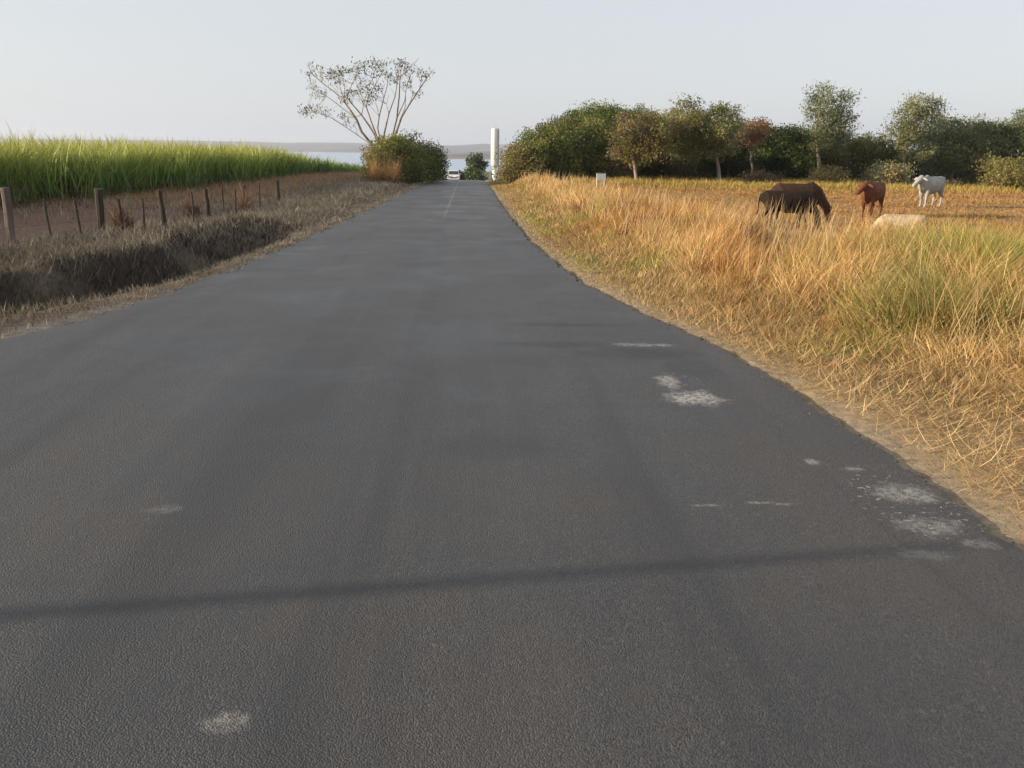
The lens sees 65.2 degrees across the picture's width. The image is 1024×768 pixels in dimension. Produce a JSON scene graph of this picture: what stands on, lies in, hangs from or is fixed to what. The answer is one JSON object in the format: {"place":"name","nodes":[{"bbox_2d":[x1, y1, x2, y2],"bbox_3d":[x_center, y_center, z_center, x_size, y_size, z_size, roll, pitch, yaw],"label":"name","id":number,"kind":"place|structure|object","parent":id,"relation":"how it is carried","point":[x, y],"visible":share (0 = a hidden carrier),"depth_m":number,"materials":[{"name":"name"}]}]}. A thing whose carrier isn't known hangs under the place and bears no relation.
{"place":"outdoors","nodes":[
{"label":"outdoors","id":0,"kind":"place"},
{"bbox_2d":[0,170,427,338],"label":"verge grass","id":1,"kind":"structure","parent":0,"point":[334,183],"depth_m":22.08,"materials":[{"name":"plant"}]},
{"bbox_2d":[0,180,1023,767],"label":"road","id":2,"kind":"structure","parent":0,"point":[448,474],"depth_m":4.88,"materials":[{"name":"grey asphalt"}]},
{"bbox_2d":[447,170,460,179],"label":"car","id":3,"kind":"object","parent":2,"relation":"on","point":[454,174],"visible":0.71,"depth_m":106.81,"materials":[{"name":"white paint"}]},
{"bbox_2d":[0,138,1023,559],"bbox_3d":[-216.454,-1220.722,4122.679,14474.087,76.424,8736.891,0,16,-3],"label":"ground","id":4,"kind":"structure","parent":0,"point":[998,518],"depth_m":11.75,"materials":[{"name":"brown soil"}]},
{"bbox_2d":[87,194,142,231],"bbox_3d":[-10.064,-4.419,20.541,1.391,1.019,1.296,0,16,-3],"label":"dry grass clump","id":5,"kind":"object","parent":4,"relation":"on","point":[116,221],"visible":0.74,"depth_m":20.60,"materials":[{"name":"beige plant"}]},
{"bbox_2d":[0,180,280,244],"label":"fence","id":6,"kind":"object","parent":4,"relation":"on","point":[9,213],"visible":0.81,"depth_m":20.05,"materials":[{"name":"brown wood"}]},
{"bbox_2d":[0,124,363,207],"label":"sugarcane crop","id":7,"kind":"object","parent":4,"relation":"on","point":[58,168],"visible":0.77,"depth_m":36.71,"materials":[{"name":"plant"}]},
{"bbox_2d":[177,195,201,218],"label":"dry grass clump","id":8,"kind":"object","parent":4,"relation":"on","point":[188,207],"visible":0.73,"depth_m":25.14,"materials":[{"name":"brown plant"}]},
{"bbox_2d":[229,179,257,211],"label":"dry grass clump","id":9,"kind":"object","parent":4,"relation":"on","point":[246,202],"visible":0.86,"depth_m":28.27,"materials":[{"name":"beige plant"}]},
{"bbox_2d":[297,55,434,149],"bbox_3d":[-11.040,-19.751,59.841,10.568,9.285,4.918,0,16,-3],"label":"bare tree","id":10,"kind":"object","parent":4,"relation":"on","point":[363,100],"visible":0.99,"depth_m":59.63,"materials":[{"name":"grey plant"}]},
{"bbox_2d":[357,145,405,180],"bbox_3d":[-9.303,-15.760,57.429,3.480,2.736,3.381,0,16,-3],"label":"shrub","id":11,"kind":"object","parent":4,"relation":"on","point":[374,154],"visible":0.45,"depth_m":57.15,"materials":[{"name":"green plant"}]},
{"bbox_2d":[362,151,404,183],"bbox_3d":[-8.775,-14.940,54.787,4.422,2.379,3.595,0,16,-3],"label":"dry grass clump","id":12,"kind":"object","parent":4,"relation":"on","point":[374,177],"visible":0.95,"depth_m":54.63,"materials":[{"name":"beige plant"}]},
{"bbox_2d":[363,130,432,182],"bbox_3d":[-8.555,-16.882,59.536,5.322,3.849,4.527,0,16,-3],"label":"shrub","id":13,"kind":"object","parent":4,"relation":"on","point":[410,158],"visible":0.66,"depth_m":58.88,"materials":[{"name":"green plant"}]},
{"bbox_2d":[400,128,427,175],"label":"shrub","id":14,"kind":"object","parent":4,"relation":"on","point":[414,134],"visible":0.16,"depth_m":62.63,"materials":[{"name":"green plant"}]},
{"bbox_2d":[403,140,447,181],"bbox_3d":[-7.037,-17.541,63.184,4.016,3.407,4.549,0,16,-3],"label":"shrub","id":15,"kind":"object","parent":4,"relation":"on","point":[436,161],"visible":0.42,"depth_m":62.67,"materials":[{"name":"green plant"}]},
{"bbox_2d":[431,155,450,180],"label":"shrub","id":16,"kind":"object","parent":4,"relation":"on","point":[443,176],"visible":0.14,"depth_m":67.32,"materials":[{"name":"green plant"}]},
{"bbox_2d":[449,170,466,179],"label":"shrub","id":17,"kind":"object","parent":4,"relation":"on","point":[462,175],"visible":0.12,"depth_m":144.19,"materials":[{"name":"green plant"}]},
{"bbox_2d":[464,152,488,180],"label":"tree","id":18,"kind":"object","parent":4,"relation":"on","point":[477,164],"visible":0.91,"depth_m":182.25,"materials":[{"name":"green plant"}]},
{"bbox_2d":[490,128,498,179],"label":"water tower","id":19,"kind":"structure","parent":4,"relation":"on","point":[494,138],"depth_m":143.49,"materials":[{"name":"paint"}]},
{"bbox_2d":[490,137,549,182],"bbox_3d":[0.603,-16.212,58.106,4.390,3.334,4.838,0,16,-3],"label":"shrub","id":20,"kind":"object","parent":4,"relation":"on","point":[515,164],"visible":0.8,"depth_m":57.26,"materials":[{"name":"green plant"}]},
{"bbox_2d":[513,122,596,180],"bbox_3d":[3.021,-17.306,59.963,6.516,4.390,6.714,0,16,-3],"label":"shrub","id":21,"kind":"object","parent":4,"relation":"on","point":[563,151],"visible":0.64,"depth_m":58.82,"materials":[{"name":"green plant"}]},
{"bbox_2d":[535,112,619,177],"bbox_3d":[5.046,-18.547,62.704,8.212,5.321,8.235,0,16,-3],"label":"tree","id":22,"kind":"object","parent":4,"relation":"on","point":[595,155],"visible":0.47,"depth_m":60.79,"materials":[{"name":"green plant"}]},
{"bbox_2d":[549,107,628,171],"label":"tree","id":23,"kind":"object","parent":4,"relation":"on","point":[571,114],"visible":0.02,"depth_m":69.44,"materials":[{"name":"green plant"}]},
{"bbox_2d":[596,173,605,186],"bbox_3d":[5.314,-12.118,47.867,0.620,0.978,0.104,-3,17,-15],"label":"board","id":24,"kind":"object","parent":4,"relation":"on","point":[599,177],"visible":0.8,"depth_m":47.76,"materials":[{"name":"white paint"}]},
{"bbox_2d":[569,98,652,176],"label":"tree","id":25,"kind":"object","parent":4,"relation":"on","point":[605,110],"visible":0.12,"depth_m":66.49,"materials":[{"name":"green plant"}]},
{"bbox_2d":[594,156,642,178],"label":"shrub","id":26,"kind":"object","parent":4,"relation":"on","point":[616,170],"visible":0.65,"depth_m":60.61,"materials":[{"name":"green plant"}]},
{"bbox_2d":[604,109,678,180],"bbox_3d":[9.246,-16.864,57.269,5.313,5.386,5.675,0,16,-3],"label":"tree","id":27,"kind":"object","parent":4,"relation":"on","point":[639,134],"visible":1,"depth_m":56.29,"materials":[{"name":"green plant"}]},
{"bbox_2d":[622,105,672,176],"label":"tree","id":28,"kind":"object","parent":4,"relation":"on","point":[654,162],"visible":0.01,"depth_m":71.45,"materials":[{"name":"green plant"}]},
{"bbox_2d":[633,107,712,178],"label":"tree","id":29,"kind":"object","parent":4,"relation":"on","point":[686,168],"visible":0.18,"depth_m":65.65,"materials":[{"name":"green plant"}]},
{"bbox_2d":[657,92,748,181],"bbox_3d":[13.974,-17.960,59.062,6.643,6.662,6.803,0,16,-3],"label":"tree","id":30,"kind":"object","parent":4,"relation":"on","point":[701,129],"visible":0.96,"depth_m":58.00,"materials":[{"name":"green plant"}]},
{"bbox_2d":[668,116,739,178],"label":"tree","id":31,"kind":"object","parent":4,"relation":"on","point":[721,174],"visible":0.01,"depth_m":71.80,"materials":[{"name":"green plant"}]},
{"bbox_2d":[691,116,779,179],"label":"tree","id":32,"kind":"object","parent":4,"relation":"on","point":[740,166],"visible":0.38,"depth_m":66.30,"materials":[{"name":"green plant"}]},
{"bbox_2d":[735,214,770,247],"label":"dry grass clump","id":33,"kind":"object","parent":4,"relation":"on","point":[756,233],"visible":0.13,"depth_m":16.32,"materials":[{"name":"beige plant"}]},
{"bbox_2d":[486,171,1023,539],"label":"dry grass","id":34,"kind":"structure","parent":4,"relation":"on","point":[625,249],"depth_m":13.63,"materials":[{"name":"beige plant"}]},
{"bbox_2d":[736,116,779,177],"bbox_3d":[18.859,-18.177,62.508,3.325,5.335,3.354,0,16,-3],"label":"tree","id":35,"kind":"object","parent":4,"relation":"on","point":[753,134],"visible":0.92,"depth_m":62.04,"materials":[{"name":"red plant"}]},
{"bbox_2d":[738,166,787,183],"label":"shrub","id":36,"kind":"object","parent":4,"relation":"on","point":[760,176],"visible":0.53,"depth_m":59.83,"materials":[{"name":"green plant"}]},
{"bbox_2d":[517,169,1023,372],"bbox_3d":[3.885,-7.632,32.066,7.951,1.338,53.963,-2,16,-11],"label":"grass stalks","id":37,"kind":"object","parent":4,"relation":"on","point":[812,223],"depth_m":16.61,"materials":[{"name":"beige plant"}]},
{"bbox_2d":[739,120,824,179],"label":"tree","id":38,"kind":"object","parent":4,"relation":"on","point":[788,157],"visible":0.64,"depth_m":66.12,"materials":[{"name":"green plant"}]},
{"bbox_2d":[757,190,820,228],"bbox_3d":[8.214,-5.149,23.642,1.921,1.119,0.576,1,16,1],"label":"cow","id":39,"kind":"object","parent":4,"relation":"on","point":[792,200],"visible":0.84,"depth_m":23.41},
{"bbox_2d":[771,182,831,222],"bbox_3d":[9.466,-5.939,26.209,2.234,1.347,0.670,-2,16,-9],"label":"cow","id":40,"kind":"object","parent":4,"relation":"on","point":[815,191],"visible":0.55,"depth_m":25.98},
{"bbox_2d":[768,126,841,178],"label":"tree","id":41,"kind":"object","parent":4,"relation":"on","point":[822,159],"visible":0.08,"depth_m":69.38,"materials":[{"name":"green plant"}]},
{"bbox_2d":[806,161,851,184],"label":"shrub","id":42,"kind":"object","parent":4,"relation":"on","point":[825,175],"visible":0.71,"depth_m":59.08,"materials":[{"name":"green plant"}]},
{"bbox_2d":[799,79,865,176],"bbox_3d":[25.663,-20.098,64.424,6.087,8.121,5.428,0,16,-3],"label":"eucalyptus tree","id":43,"kind":"object","parent":4,"relation":"on","point":[828,131],"visible":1,"depth_m":63.57,"materials":[{"name":"green plant"}]},
{"bbox_2d":[811,151,865,181],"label":"tree","id":44,"kind":"object","parent":4,"relation":"on","point":[852,175],"visible":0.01,"depth_m":73.47,"materials":[{"name":"green plant"}]},
{"bbox_2d":[821,130,907,179],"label":"tree","id":45,"kind":"object","parent":4,"relation":"on","point":[859,154],"visible":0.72,"depth_m":65.88,"materials":[{"name":"green plant"}]},
{"bbox_2d":[855,181,885,217],"bbox_3d":[13.599,-7.015,30.352,0.651,1.381,2.391,14,21,39],"label":"cow","id":46,"kind":"object","parent":4,"relation":"on","point":[871,192],"visible":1,"depth_m":30.00},
{"bbox_2d":[855,159,919,185],"bbox_3d":[28.097,-15.664,59.770,4.098,2.246,3.731,0,16,-3],"label":"shrub","id":47,"kind":"object","parent":4,"relation":"on","point":[886,175],"visible":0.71,"depth_m":59.04,"materials":[{"name":"green plant"}]},
{"bbox_2d":[859,156,917,180],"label":"tree","id":48,"kind":"object","parent":4,"relation":"on","point":[897,165],"visible":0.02,"depth_m":72.89,"materials":[{"name":"green plant"}]},
{"bbox_2d":[865,148,929,180],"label":"tree","id":49,"kind":"object","parent":4,"relation":"on","point":[913,176],"visible":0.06,"depth_m":73.07,"materials":[{"name":"green plant"}]},
{"bbox_2d":[870,214,929,233],"bbox_3d":[9.096,-3.614,18.954,1.408,0.819,0.422,6,17,16],"label":"cow","id":50,"kind":"object","parent":4,"relation":"on","point":[906,216],"visible":0.27,"depth_m":18.75},
{"bbox_2d":[866,90,955,181],"bbox_3d":[31.758,-19.507,64.037,6.524,7.508,5.775,0,16,-3],"label":"eucalyptus tree","id":51,"kind":"object","parent":4,"relation":"on","point":[908,135],"visible":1,"depth_m":62.76,"materials":[{"name":"green plant"}]},
{"bbox_2d":[912,175,945,206],"bbox_3d":[19.353,-8.966,37.204,2.550,1.462,0.716,-10,20,-34],"label":"cow","id":52,"kind":"object","parent":4,"relation":"on","point":[928,185],"visible":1,"depth_m":36.89},
{"bbox_2d":[907,147,961,181],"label":"tree","id":53,"kind":"object","parent":4,"relation":"on","point":[931,169],"visible":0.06,"depth_m":73.85,"materials":[{"name":"green plant"}]},
{"bbox_2d":[914,112,1004,184],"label":"eucalyptus tree","id":54,"kind":"object","parent":4,"relation":"on","point":[952,141],"visible":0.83,"depth_m":65.01,"materials":[{"name":"green plant"}]},
{"bbox_2d":[933,150,987,182],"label":"tree","id":55,"kind":"object","parent":4,"relation":"on","point":[960,177],"visible":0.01,"depth_m":74.66,"materials":[{"name":"green plant"}]},
{"bbox_2d":[945,117,1023,183],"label":"eucalyptus tree","id":56,"kind":"object","parent":4,"relation":"on","point":[1003,139],"visible":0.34,"depth_m":65.80,"materials":[{"name":"green plant"}]},
{"bbox_2d":[971,153,1023,190],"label":"shrub","id":57,"kind":"object","parent":4,"relation":"on","point":[1005,174],"visible":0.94,"depth_m":56.41,"materials":[{"name":"green plant"}]},
{"bbox_2d":[998,108,1023,163],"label":"eucalyptus tree","id":58,"kind":"object","parent":4,"relation":"on","point":[1020,118],"visible":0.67,"depth_m":65.24,"materials":[{"name":"green plant"}]},
{"bbox_2d":[0,0,1023,151],"label":"sky","id":59,"kind":"structure","parent":0,"point":[206,70],"materials":[{"name":"white"}]},
{"bbox_2d":[140,149,915,176],"bbox_3d":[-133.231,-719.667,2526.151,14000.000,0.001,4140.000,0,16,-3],"label":"lake","id":60,"kind":"structure","parent":0,"point":[351,158],"depth_m":1293.71,"materials":[{"name":"blue liquid"}]},
{"bbox_2d":[763,216,1023,351],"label":"green grass","id":61,"kind":"structure","parent":0,"point":[913,305],"depth_m":10.22,"materials":[{"name":"plant"}]}
]}

